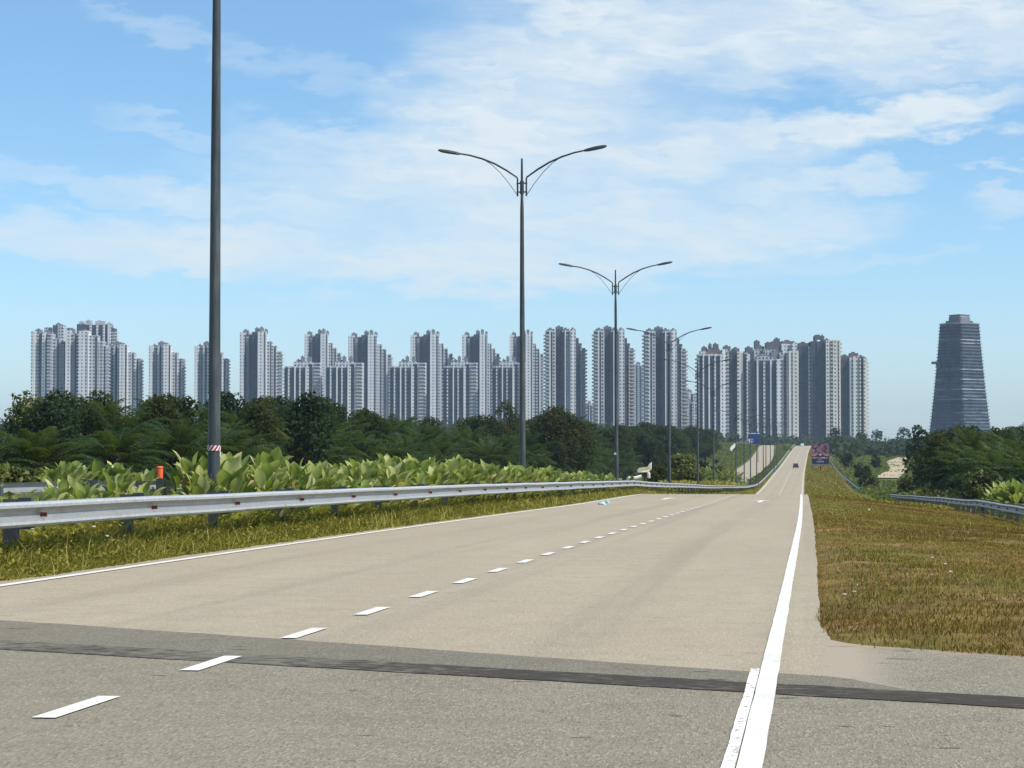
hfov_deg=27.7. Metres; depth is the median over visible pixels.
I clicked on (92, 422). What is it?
leafy tree
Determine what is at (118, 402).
oil palm
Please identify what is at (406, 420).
oil palm
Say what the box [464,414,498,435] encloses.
leafy tree
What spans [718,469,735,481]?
young palm
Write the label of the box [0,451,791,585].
edge line
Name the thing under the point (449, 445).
oil palm
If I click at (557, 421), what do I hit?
leafy tree
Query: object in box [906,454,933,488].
oil palm
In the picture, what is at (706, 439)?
leafy tree
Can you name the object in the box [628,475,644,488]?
broad leaf plant
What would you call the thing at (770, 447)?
street lamp
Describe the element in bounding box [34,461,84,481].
broad leaf plant
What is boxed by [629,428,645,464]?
leafy tree
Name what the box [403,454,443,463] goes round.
oil palm
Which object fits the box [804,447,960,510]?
dry grass
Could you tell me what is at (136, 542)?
verge weeds
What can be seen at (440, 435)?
oil palm
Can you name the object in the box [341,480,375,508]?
broad leaf plant
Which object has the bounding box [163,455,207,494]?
broad leaf plant
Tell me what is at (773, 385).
apartment tower
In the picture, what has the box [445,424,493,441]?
oil palm
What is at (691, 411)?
apartment tower
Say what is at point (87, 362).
apartment tower
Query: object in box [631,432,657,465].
leafy tree
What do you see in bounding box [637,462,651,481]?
concrete headwall
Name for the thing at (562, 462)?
oil palm
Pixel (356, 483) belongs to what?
broad leaf plant
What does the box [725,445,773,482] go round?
opposite road
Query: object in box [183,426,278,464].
oil palm
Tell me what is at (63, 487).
broad leaf plant
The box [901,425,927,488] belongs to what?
leafy tree
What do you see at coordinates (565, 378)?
apartment tower
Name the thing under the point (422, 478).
broad leaf plant
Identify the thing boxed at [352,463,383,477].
broad leaf plant
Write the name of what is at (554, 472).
broad leaf plant
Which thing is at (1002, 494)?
broad leaf plant
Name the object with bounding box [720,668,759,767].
worn line
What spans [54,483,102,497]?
broad leaf plant
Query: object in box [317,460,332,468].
broad leaf plant
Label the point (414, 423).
oil palm
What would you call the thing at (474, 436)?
oil palm
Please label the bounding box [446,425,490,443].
oil palm
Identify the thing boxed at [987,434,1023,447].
oil palm
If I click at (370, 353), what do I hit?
apartment tower
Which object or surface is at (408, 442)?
oil palm
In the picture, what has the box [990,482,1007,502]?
broad leaf plant
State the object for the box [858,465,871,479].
bush
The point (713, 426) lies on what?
street lamp
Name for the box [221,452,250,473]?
broad leaf plant
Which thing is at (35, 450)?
oil palm
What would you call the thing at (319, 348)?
apartment tower
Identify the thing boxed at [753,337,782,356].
apartment tower
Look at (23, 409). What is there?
leafy tree
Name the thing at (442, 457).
oil palm
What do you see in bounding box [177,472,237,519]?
broad leaf plant
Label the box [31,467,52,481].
bush
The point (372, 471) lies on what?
broad leaf plant
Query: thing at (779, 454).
median hedge
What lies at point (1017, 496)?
broad leaf plant
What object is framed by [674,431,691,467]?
leafy tree
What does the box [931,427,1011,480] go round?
oil palm
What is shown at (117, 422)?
oil palm
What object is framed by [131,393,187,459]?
leafy tree
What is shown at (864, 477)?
bush
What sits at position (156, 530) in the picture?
dead leaves
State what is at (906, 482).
bush
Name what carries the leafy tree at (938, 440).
on the ground at (830, 580)
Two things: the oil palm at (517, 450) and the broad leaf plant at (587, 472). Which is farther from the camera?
the oil palm at (517, 450)
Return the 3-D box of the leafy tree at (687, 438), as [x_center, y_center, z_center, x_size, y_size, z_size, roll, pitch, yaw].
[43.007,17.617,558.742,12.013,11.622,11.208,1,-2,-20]
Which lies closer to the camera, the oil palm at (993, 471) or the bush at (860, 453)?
the oil palm at (993, 471)
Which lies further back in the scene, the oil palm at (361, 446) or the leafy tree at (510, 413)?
the leafy tree at (510, 413)
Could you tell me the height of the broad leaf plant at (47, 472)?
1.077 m
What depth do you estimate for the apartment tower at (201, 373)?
1955.08 m
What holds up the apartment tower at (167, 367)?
on the ground at (830, 580)
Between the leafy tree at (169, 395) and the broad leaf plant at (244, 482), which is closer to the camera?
the broad leaf plant at (244, 482)
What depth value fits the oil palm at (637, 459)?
441.42 m
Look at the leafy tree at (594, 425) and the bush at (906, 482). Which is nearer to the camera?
the bush at (906, 482)
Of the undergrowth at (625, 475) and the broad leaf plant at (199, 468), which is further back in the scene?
the undergrowth at (625, 475)
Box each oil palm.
[0,426,117,479]
[0,436,44,478]
[0,440,93,469]
[55,424,174,475]
[73,393,133,456]
[74,397,173,458]
[76,434,170,470]
[122,417,240,466]
[130,395,234,457]
[162,429,270,467]
[171,419,272,458]
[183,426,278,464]
[200,401,295,452]
[225,422,257,451]
[250,427,343,466]
[263,421,296,453]
[270,441,349,466]
[272,419,373,463]
[283,426,367,465]
[285,411,363,443]
[335,421,386,460]
[335,431,405,461]
[354,415,406,444]
[365,425,406,442]
[365,441,427,460]
[370,442,430,462]
[379,432,439,462]
[384,413,422,438]
[384,418,421,438]
[388,443,440,464]
[395,417,424,431]
[401,431,441,449]
[403,422,461,454]
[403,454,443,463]
[419,426,457,441]
[420,441,463,462]
[424,437,461,453]
[428,454,448,462]
[438,433,470,458]
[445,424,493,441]
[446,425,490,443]
[448,430,498,461]
[462,438,514,467]
[470,433,535,468]
[495,430,554,468]
[505,445,533,468]
[527,453,562,471]
[528,446,553,467]
[539,446,577,472]
[567,448,605,474]
[577,448,607,473]
[580,444,607,472]
[582,428,613,445]
[586,433,613,455]
[591,440,613,472]
[596,439,610,455]
[598,454,624,477]
[600,445,640,473]
[607,450,645,475]
[628,451,647,466]
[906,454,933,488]
[917,444,962,489]
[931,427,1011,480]
[933,453,960,490]
[934,442,994,489]
[949,449,1008,489]
[951,441,1023,489]
[953,463,992,487]
[962,458,1014,488]
[967,427,1023,468]
[984,451,1023,482]
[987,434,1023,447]
[988,469,1016,492]
[993,441,1023,475]
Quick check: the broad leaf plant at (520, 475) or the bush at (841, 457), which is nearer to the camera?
the broad leaf plant at (520, 475)
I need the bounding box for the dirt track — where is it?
[878,458,905,477]
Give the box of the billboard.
[811,443,828,470]
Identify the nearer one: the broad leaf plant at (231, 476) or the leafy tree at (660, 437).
the broad leaf plant at (231, 476)
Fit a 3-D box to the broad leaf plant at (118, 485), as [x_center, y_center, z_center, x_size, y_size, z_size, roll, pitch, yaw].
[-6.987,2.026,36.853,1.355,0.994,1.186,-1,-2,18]
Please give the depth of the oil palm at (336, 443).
156.44 m
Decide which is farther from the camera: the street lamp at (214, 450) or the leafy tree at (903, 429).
the leafy tree at (903, 429)
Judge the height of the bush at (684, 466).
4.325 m
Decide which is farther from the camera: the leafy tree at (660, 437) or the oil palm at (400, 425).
the leafy tree at (660, 437)
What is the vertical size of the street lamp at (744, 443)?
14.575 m
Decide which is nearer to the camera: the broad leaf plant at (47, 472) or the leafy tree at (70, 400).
the broad leaf plant at (47, 472)
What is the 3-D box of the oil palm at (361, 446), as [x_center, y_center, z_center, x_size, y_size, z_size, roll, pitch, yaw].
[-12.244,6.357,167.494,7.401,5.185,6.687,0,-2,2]
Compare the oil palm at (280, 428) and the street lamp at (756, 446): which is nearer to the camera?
the oil palm at (280, 428)
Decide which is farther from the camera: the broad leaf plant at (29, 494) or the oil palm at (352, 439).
the oil palm at (352, 439)
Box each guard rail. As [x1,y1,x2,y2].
[0,479,181,502]
[0,480,757,554]
[757,444,794,483]
[830,458,861,490]
[890,494,1023,521]
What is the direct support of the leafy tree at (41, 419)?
on the ground at (830, 580)
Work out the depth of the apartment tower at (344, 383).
1852.15 m
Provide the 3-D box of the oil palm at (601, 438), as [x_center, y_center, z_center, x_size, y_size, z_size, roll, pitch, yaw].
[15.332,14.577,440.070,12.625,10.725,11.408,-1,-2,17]
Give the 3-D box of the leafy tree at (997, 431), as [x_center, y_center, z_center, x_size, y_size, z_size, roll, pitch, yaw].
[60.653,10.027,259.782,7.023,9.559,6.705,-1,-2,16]
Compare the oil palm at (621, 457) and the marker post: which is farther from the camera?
the oil palm at (621, 457)
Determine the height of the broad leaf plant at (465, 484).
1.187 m
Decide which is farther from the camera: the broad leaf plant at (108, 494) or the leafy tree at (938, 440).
the leafy tree at (938, 440)
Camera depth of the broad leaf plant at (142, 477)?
41.85 m
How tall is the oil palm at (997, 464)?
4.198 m
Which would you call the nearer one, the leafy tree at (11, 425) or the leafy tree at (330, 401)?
the leafy tree at (11, 425)
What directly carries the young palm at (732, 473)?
on the ground at (830, 580)
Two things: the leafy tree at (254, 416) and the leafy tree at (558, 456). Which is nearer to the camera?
the leafy tree at (254, 416)
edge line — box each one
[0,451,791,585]
[736,448,809,767]
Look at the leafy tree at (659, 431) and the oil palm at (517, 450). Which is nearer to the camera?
the oil palm at (517, 450)
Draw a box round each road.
[0,446,829,675]
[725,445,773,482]
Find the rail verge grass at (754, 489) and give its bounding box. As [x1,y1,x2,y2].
[622,475,770,493]
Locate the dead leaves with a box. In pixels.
[0,489,626,576]
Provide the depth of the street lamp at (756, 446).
428.71 m
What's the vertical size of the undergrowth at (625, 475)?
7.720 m
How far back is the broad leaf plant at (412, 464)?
60.86 m
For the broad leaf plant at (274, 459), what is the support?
on the ground at (830, 580)
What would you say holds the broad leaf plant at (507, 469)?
on the ground at (830, 580)
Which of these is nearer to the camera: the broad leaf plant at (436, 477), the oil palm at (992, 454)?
the broad leaf plant at (436, 477)
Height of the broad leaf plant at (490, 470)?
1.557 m
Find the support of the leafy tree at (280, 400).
on the ground at (830, 580)
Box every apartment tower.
[31,328,64,409]
[44,323,70,340]
[65,328,110,406]
[77,320,117,344]
[108,341,143,418]
[149,341,185,411]
[194,341,230,419]
[240,326,283,407]
[282,355,322,408]
[304,328,341,397]
[324,355,363,419]
[348,330,392,418]
[388,355,426,423]
[410,329,453,424]
[441,355,477,431]
[462,329,500,419]
[491,355,525,422]
[509,329,544,421]
[544,325,586,421]
[586,401,593,421]
[592,325,635,427]
[634,362,643,426]
[642,326,687,428]
[686,389,696,401]
[686,398,696,427]
[695,343,742,440]
[743,346,753,440]
[748,351,798,439]
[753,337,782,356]
[781,340,796,352]
[797,335,841,442]
[841,352,868,440]
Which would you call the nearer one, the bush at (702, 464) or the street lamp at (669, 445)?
the street lamp at (669, 445)
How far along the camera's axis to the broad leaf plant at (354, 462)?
55.71 m
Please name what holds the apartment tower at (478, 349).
on the ground at (830, 580)
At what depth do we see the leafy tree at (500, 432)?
296.48 m
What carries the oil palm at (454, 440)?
on the ground at (830, 580)
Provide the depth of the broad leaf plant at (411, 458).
62.44 m
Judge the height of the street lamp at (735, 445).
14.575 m
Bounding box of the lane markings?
[34,447,802,717]
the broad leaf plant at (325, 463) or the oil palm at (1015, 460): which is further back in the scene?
the oil palm at (1015, 460)
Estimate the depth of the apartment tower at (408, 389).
1851.93 m
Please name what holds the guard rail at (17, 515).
on the ground at (830, 580)
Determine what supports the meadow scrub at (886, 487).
on the ground at (830, 580)
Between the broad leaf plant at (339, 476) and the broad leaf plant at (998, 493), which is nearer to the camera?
the broad leaf plant at (339, 476)
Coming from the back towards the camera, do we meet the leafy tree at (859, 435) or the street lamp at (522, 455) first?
the leafy tree at (859, 435)
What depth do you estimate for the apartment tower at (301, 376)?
1852.10 m
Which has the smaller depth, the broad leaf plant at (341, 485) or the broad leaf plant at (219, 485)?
the broad leaf plant at (219, 485)
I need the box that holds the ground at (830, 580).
[3,442,1023,655]
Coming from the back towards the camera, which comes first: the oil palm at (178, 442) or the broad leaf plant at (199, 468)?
the oil palm at (178, 442)
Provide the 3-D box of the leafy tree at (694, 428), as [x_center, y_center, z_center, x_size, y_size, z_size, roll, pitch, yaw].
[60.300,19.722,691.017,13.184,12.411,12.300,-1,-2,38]
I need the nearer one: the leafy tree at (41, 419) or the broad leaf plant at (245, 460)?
the broad leaf plant at (245, 460)
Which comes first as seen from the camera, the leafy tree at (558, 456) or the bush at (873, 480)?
the leafy tree at (558, 456)
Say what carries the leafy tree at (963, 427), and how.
on the ground at (830, 580)
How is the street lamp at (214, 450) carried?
on the ground at (830, 580)
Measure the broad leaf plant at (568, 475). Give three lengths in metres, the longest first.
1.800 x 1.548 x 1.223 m
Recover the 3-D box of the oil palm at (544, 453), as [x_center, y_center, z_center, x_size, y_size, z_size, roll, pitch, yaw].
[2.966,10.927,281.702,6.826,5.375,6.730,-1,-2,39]
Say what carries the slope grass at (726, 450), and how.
on the ground at (830, 580)
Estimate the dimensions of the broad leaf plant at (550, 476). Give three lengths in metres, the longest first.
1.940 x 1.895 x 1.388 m
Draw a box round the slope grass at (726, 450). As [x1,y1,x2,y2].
[638,442,757,480]
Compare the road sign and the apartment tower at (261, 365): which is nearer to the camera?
the road sign
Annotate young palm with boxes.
[702,466,718,480]
[712,471,725,481]
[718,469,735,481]
[726,468,740,483]
[733,472,748,484]
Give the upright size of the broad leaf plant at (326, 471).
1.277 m
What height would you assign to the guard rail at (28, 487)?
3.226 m
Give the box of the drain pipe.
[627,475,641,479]
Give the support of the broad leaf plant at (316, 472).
on the ground at (830, 580)
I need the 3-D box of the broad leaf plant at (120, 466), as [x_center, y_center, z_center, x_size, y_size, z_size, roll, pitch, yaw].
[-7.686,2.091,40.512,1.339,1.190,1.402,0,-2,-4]
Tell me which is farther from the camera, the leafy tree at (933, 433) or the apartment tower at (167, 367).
the apartment tower at (167, 367)
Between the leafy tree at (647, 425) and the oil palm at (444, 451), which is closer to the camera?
the oil palm at (444, 451)
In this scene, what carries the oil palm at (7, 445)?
on the ground at (830, 580)
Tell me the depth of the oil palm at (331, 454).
148.83 m
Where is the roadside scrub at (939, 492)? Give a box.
[902,487,1023,521]
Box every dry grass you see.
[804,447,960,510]
[808,494,1023,656]
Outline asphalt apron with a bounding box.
[0,639,1023,767]
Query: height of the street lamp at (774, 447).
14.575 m
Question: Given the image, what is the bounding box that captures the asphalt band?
[0,620,923,691]
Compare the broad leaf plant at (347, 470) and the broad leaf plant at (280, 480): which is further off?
the broad leaf plant at (347, 470)
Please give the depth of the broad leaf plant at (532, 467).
76.29 m
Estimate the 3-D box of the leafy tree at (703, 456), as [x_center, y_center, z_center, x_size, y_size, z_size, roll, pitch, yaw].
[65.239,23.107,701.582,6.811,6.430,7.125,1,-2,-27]
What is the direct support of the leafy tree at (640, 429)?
on the ground at (830, 580)
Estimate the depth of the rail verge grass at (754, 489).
231.69 m
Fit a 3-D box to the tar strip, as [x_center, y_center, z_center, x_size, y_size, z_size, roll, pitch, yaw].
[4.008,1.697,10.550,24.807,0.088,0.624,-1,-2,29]
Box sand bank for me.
[730,441,747,450]
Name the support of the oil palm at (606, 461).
on the ground at (830, 580)
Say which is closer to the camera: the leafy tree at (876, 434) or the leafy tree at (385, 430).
the leafy tree at (385, 430)
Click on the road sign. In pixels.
(753, 437)
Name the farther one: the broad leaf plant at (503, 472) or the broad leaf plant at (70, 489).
the broad leaf plant at (503, 472)
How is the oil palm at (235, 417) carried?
on the ground at (830, 580)
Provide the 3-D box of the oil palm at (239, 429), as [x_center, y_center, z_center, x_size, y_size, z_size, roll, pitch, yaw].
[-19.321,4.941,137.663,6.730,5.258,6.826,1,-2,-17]
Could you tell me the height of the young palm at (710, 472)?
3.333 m
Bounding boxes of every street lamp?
[207,0,220,483]
[438,145,606,468]
[559,261,671,480]
[626,327,711,482]
[663,359,731,483]
[685,380,740,483]
[714,409,756,482]
[725,414,762,481]
[733,417,767,483]
[741,419,771,482]
[751,421,774,477]
[760,423,779,473]
[763,423,785,471]
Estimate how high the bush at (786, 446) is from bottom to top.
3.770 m
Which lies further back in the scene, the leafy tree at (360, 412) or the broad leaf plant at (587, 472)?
the leafy tree at (360, 412)
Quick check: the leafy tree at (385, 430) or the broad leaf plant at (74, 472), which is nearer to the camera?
the broad leaf plant at (74, 472)
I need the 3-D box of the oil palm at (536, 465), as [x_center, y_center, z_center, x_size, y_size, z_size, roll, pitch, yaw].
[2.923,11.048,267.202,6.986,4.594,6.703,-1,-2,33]
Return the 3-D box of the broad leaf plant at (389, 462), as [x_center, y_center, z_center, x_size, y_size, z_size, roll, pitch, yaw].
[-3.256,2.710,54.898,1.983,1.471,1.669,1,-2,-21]
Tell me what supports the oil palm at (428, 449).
on the ground at (830, 580)
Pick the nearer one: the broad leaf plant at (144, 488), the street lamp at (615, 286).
the broad leaf plant at (144, 488)
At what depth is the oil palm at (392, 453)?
174.09 m
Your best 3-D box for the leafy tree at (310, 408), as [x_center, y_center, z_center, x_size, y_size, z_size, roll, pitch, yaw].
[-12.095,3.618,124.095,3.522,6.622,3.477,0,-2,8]
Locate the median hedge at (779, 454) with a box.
[742,443,796,485]
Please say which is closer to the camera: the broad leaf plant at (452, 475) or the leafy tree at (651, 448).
the broad leaf plant at (452, 475)
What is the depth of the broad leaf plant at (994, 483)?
121.42 m
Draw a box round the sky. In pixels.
[0,0,1023,441]
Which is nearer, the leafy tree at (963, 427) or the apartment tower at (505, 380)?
the leafy tree at (963, 427)
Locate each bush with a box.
[0,462,37,482]
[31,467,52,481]
[647,464,675,481]
[665,453,706,482]
[699,459,708,475]
[710,459,722,480]
[782,444,792,450]
[833,451,843,457]
[839,454,845,462]
[842,453,853,467]
[853,462,863,477]
[854,450,865,456]
[857,471,870,486]
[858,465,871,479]
[866,475,880,487]
[870,453,882,467]
[896,477,915,493]
[958,468,993,499]
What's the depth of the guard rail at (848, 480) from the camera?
498.64 m
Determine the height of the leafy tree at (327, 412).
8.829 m
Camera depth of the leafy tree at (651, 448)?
463.36 m
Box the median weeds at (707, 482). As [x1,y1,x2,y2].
[0,479,747,549]
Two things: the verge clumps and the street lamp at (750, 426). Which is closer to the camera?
the verge clumps
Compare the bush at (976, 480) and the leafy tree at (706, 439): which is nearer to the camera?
the bush at (976, 480)
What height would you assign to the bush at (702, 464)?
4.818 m
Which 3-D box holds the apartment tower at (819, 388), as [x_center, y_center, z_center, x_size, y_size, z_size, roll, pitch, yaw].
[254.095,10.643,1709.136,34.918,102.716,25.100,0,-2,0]
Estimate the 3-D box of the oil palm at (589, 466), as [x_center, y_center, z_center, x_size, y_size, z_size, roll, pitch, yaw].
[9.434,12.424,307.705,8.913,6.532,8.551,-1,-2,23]
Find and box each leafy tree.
[0,395,59,453]
[4,390,42,428]
[6,399,87,461]
[38,388,85,446]
[64,403,113,451]
[79,389,123,431]
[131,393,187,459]
[131,397,163,458]
[161,392,187,418]
[168,394,207,456]
[198,391,254,426]
[232,402,289,457]
[247,396,284,444]
[249,395,292,427]
[272,395,298,421]
[282,391,335,468]
[294,395,354,459]
[321,396,356,431]
[349,408,373,422]
[351,412,396,450]
[415,415,448,437]
[450,416,476,438]
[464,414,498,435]
[471,431,492,454]
[484,400,519,436]
[491,423,516,446]
[500,416,528,433]
[525,405,597,473]
[542,439,569,471]
[579,420,600,436]
[579,439,600,467]
[596,428,627,455]
[606,438,635,462]
[608,425,635,456]
[624,425,659,456]
[629,422,656,433]
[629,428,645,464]
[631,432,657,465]
[637,438,667,473]
[647,434,680,466]
[649,426,689,465]
[664,433,687,467]
[672,428,696,467]
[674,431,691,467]
[681,425,710,453]
[682,428,705,453]
[696,428,721,454]
[696,444,715,460]
[700,433,716,460]
[828,427,841,439]
[855,432,867,439]
[871,429,882,440]
[896,427,911,440]
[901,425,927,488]
[911,432,956,490]
[917,428,951,484]
[928,424,979,472]
[963,425,988,442]
[981,426,1006,440]
[1002,426,1019,436]
[1005,422,1023,440]
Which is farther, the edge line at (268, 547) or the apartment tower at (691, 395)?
the apartment tower at (691, 395)
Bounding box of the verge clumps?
[817,508,1023,651]
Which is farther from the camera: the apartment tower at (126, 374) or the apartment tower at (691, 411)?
the apartment tower at (691, 411)
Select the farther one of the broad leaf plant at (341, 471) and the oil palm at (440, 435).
the oil palm at (440, 435)
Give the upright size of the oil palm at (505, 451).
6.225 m
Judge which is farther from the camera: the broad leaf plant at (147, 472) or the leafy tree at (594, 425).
the leafy tree at (594, 425)
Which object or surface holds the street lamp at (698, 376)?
on the ground at (830, 580)
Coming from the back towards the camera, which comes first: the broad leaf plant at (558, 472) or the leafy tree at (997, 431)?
the leafy tree at (997, 431)
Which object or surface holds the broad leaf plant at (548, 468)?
on the ground at (830, 580)
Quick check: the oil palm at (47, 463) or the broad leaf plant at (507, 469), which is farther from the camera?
the oil palm at (47, 463)
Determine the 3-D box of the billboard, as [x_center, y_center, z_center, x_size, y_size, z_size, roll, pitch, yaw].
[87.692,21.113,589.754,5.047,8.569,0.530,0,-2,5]
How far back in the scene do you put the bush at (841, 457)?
703.98 m
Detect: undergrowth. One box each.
[0,452,654,479]
[935,470,1023,494]
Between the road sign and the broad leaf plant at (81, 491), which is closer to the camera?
the broad leaf plant at (81, 491)
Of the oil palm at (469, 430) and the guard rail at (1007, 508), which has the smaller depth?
the guard rail at (1007, 508)
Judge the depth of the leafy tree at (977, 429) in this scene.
279.49 m
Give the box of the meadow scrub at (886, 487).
[831,452,930,500]
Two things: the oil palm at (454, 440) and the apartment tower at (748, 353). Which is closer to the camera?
the oil palm at (454, 440)
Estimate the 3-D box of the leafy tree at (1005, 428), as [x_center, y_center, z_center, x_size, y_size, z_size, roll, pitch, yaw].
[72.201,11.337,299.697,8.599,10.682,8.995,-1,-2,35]
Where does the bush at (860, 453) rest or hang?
on the ground at (830, 580)
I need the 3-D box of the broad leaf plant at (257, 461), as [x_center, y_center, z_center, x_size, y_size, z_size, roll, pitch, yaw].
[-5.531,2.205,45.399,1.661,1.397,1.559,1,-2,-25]
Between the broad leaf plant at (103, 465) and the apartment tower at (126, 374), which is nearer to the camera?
the broad leaf plant at (103, 465)
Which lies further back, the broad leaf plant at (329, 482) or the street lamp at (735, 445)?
the street lamp at (735, 445)
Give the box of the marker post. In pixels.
[156,466,162,478]
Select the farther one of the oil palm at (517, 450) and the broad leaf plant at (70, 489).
the oil palm at (517, 450)
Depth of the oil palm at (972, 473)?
162.49 m
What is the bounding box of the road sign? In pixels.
[748,433,759,443]
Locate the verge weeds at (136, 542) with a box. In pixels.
[0,486,667,580]
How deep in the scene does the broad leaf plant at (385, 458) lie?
59.15 m
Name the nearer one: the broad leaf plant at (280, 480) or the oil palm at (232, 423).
the broad leaf plant at (280, 480)
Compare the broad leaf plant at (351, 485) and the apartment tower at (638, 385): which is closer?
the broad leaf plant at (351, 485)
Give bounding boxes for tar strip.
[0,640,1023,707]
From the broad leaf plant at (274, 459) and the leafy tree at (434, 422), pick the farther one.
the leafy tree at (434, 422)
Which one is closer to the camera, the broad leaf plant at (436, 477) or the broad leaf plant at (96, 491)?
the broad leaf plant at (96, 491)
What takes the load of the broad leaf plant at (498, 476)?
on the ground at (830, 580)
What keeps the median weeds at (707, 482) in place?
on the ground at (830, 580)
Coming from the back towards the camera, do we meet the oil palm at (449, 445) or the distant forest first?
the distant forest
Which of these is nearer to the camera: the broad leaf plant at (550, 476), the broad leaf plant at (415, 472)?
the broad leaf plant at (415, 472)
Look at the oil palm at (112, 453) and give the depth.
108.36 m
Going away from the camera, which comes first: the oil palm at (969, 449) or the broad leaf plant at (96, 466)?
the broad leaf plant at (96, 466)
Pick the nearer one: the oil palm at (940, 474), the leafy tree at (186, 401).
the leafy tree at (186, 401)
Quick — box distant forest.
[0,416,931,455]
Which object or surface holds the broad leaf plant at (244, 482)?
on the ground at (830, 580)
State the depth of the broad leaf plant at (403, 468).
55.78 m
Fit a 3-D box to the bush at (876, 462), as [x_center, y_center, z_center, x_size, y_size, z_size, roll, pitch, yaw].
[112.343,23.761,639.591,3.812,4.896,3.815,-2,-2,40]
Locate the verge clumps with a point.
(970, 606)
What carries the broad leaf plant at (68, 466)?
on the ground at (830, 580)
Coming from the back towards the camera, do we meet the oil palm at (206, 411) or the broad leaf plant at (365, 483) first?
the oil palm at (206, 411)
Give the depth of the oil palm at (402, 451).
178.17 m
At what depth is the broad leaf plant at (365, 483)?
47.94 m
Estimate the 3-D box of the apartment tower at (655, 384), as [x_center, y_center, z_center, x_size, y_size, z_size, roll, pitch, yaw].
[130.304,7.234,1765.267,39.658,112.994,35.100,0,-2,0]
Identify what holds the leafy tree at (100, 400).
on the ground at (830, 580)
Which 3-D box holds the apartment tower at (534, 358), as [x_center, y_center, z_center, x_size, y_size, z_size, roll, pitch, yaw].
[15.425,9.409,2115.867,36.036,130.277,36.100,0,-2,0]
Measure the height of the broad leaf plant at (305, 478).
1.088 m
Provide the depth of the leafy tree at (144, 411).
167.81 m
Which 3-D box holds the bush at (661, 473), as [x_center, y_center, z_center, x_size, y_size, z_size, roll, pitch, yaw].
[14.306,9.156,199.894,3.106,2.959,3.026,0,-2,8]
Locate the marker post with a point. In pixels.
(159, 471)
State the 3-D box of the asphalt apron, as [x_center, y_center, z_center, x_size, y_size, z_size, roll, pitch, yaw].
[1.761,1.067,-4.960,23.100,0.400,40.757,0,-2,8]
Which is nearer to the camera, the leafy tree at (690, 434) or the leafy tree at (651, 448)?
the leafy tree at (651, 448)
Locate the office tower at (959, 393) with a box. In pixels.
[929,314,990,437]
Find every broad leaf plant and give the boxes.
[0,489,50,530]
[15,487,74,526]
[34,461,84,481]
[36,479,82,525]
[43,474,86,497]
[45,468,64,481]
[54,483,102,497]
[56,461,91,479]
[60,464,85,478]
[66,462,76,480]
[67,474,86,486]
[67,482,99,522]
[71,461,100,479]
[88,490,145,526]
[91,459,115,481]
[96,463,113,481]
[100,470,135,497]
[105,463,131,480]
[107,461,136,480]
[113,462,141,480]
[125,486,136,493]
[129,477,173,529]
[134,469,158,480]
[135,469,155,480]
[159,450,203,495]
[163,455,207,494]
[172,475,241,522]
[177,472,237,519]
[183,465,207,487]
[205,451,249,480]
[209,456,286,524]
[217,469,272,513]
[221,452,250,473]
[241,455,260,480]
[242,467,274,514]
[243,463,312,519]
[246,453,280,474]
[247,464,302,510]
[248,446,303,513]
[277,456,321,509]
[287,473,330,517]
[301,460,342,512]
[305,464,367,512]
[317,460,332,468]
[318,465,351,511]
[328,467,344,480]
[329,463,342,468]
[333,473,343,481]
[333,478,359,508]
[340,458,378,469]
[340,464,365,476]
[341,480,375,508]
[345,467,392,501]
[348,476,361,487]
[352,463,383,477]
[355,479,392,509]
[361,463,384,484]
[372,477,418,503]
[377,453,393,463]
[377,459,411,484]
[377,467,407,501]
[378,462,428,502]
[385,453,410,469]
[395,456,424,470]
[400,461,417,483]
[406,453,418,463]
[406,463,445,484]
[407,472,447,503]
[408,469,438,498]
[422,456,444,472]
[425,466,467,501]
[432,462,475,500]
[444,456,485,498]
[445,470,477,500]
[446,462,494,497]
[448,454,487,498]
[461,470,479,501]
[462,458,489,496]
[475,459,512,497]
[478,465,498,497]
[486,463,509,482]
[487,465,512,495]
[492,463,510,482]
[500,468,524,497]
[504,466,526,493]
[507,466,532,495]
[516,465,550,495]
[518,472,536,494]
[530,464,548,492]
[540,467,565,491]
[542,465,559,478]
[549,471,574,493]
[551,468,568,490]
[561,472,581,489]
[580,470,602,489]
[594,473,615,488]
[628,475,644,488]
[981,481,1011,499]
[981,486,998,509]
[987,480,1021,509]
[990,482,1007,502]
[1003,478,1023,503]
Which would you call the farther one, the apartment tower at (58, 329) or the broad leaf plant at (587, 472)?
the apartment tower at (58, 329)
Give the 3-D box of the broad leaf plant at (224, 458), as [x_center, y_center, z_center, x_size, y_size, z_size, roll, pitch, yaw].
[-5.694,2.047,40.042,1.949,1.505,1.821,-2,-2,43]
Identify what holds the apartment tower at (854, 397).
on the ground at (830, 580)
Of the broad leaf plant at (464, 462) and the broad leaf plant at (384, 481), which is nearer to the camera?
the broad leaf plant at (384, 481)
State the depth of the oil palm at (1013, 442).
170.62 m

